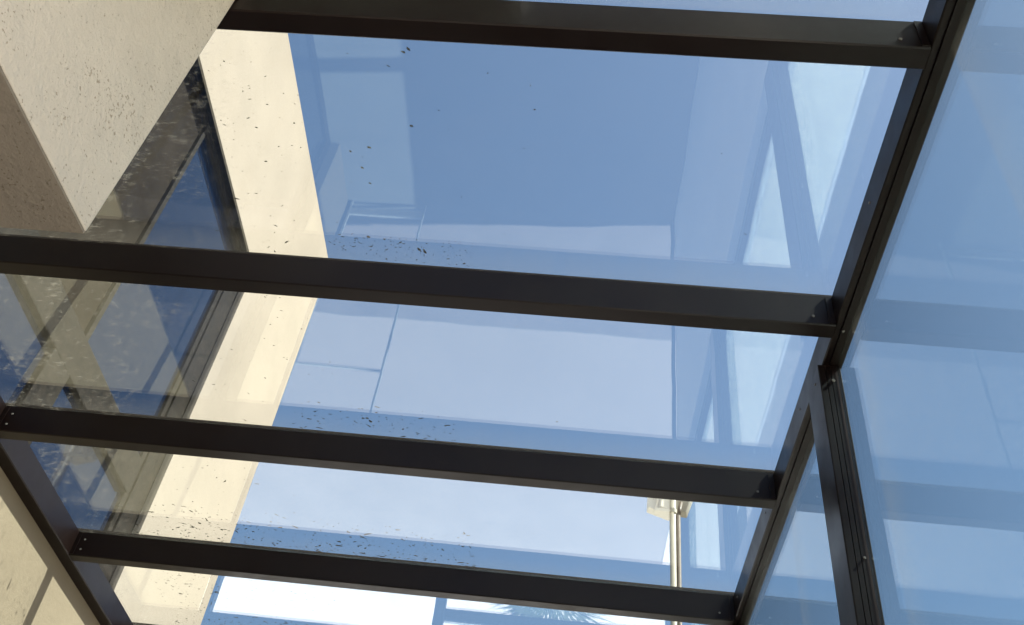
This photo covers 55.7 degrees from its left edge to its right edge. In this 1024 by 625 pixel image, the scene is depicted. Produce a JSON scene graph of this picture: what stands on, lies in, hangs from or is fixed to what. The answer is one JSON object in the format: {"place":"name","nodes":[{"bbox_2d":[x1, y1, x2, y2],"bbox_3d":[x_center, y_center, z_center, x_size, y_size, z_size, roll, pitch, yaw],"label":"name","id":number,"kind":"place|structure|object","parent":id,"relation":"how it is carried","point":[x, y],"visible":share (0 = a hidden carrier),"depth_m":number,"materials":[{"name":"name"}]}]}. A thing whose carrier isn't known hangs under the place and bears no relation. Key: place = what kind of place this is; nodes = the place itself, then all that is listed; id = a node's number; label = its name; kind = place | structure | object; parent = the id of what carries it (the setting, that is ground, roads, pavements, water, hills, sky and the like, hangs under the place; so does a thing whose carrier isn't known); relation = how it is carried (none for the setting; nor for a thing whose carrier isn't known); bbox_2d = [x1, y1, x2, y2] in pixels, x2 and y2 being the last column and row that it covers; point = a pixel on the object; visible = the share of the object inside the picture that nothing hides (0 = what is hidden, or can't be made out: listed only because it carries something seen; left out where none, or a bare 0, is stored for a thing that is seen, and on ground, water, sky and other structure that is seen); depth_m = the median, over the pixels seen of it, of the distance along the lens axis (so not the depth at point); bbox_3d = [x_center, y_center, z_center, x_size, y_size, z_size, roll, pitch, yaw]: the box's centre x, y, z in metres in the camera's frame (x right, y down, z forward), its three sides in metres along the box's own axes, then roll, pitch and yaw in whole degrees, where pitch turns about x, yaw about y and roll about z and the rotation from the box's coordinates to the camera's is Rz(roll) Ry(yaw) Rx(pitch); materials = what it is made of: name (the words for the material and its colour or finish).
{"place":"outdoors","nodes":[
{"label":"outdoors","id":0,"kind":"place"},
{"bbox_2d":[201,0,1023,624],"label":"sky","id":1,"kind":"structure","parent":0,"point":[932,371],"materials":[{"name":"blue"}]},
{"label":"floor","id":2,"kind":"structure","parent":0,"visible":0},
{"bbox_2d":[0,29,327,624],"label":"house","id":3,"kind":"structure","parent":2,"relation":"on","point":[87,344],"depth_m":4.08,"materials":[{"name":"beige concrete"}]},
{"bbox_2d":[0,273,47,402],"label":"window pane","id":4,"kind":"structure","parent":3,"relation":"in","point":[23,345],"depth_m":2.98,"materials":[{"name":"blue glass"}]},
{"bbox_2d":[30,383,120,530],"bbox_3d":[-1.541,0.585,3.386,0.007,0.364,0.689,4,-45,4],"label":"window pane","id":5,"kind":"structure","parent":3,"relation":"in","point":[81,477],"depth_m":3.44,"materials":[{"name":"blue glass"}]},
{"bbox_2d":[0,0,234,232],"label":"wall block","id":6,"kind":"structure","parent":3,"relation":"attached to","point":[88,89],"depth_m":1.24,"materials":[{"name":"beige concrete"}]},
{"bbox_2d":[0,58,246,582],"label":"window frame","id":7,"kind":"structure","parent":3,"relation":"in","point":[69,358],"depth_m":3.70,"materials":[{"name":"black metal"}]},
{"bbox_2d":[88,138,234,452],"bbox_3d":[-1.435,-0.103,4.069,0.007,1.274,0.692,4,-45,4],"label":"window pane","id":8,"kind":"structure","parent":3,"relation":"in","point":[135,335],"depth_m":4.01,"materials":[{"name":"blue glass"}]},
{"bbox_2d":[0,0,975,624],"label":"glass canopy","id":9,"kind":"object","parent":3,"relation":"attached to","point":[924,50],"visible":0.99,"depth_m":2.17,"materials":[{"name":"brown metal"}]},
{"bbox_2d":[115,47,746,624],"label":"dirt specks","id":10,"kind":"object","parent":9,"relation":"on","point":[301,427],"visible":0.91,"depth_m":3.02,"materials":[{"name":"black soil"}]},
{"bbox_2d":[808,365,884,624],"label":"side screen","id":11,"kind":"object","parent":2,"relation":"on","point":[856,582],"visible":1,"depth_m":1.90,"materials":[{"name":"brown metal"}]},
{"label":"terrace","id":12,"kind":"structure","parent":0,"visible":0},
{"bbox_2d":[647,498,692,624],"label":"floodlight pole","id":13,"kind":"object","parent":12,"relation":"on","point":[673,511],"visible":0.59,"depth_m":7.88,"materials":[{"name":"silver metal"}]}
]}

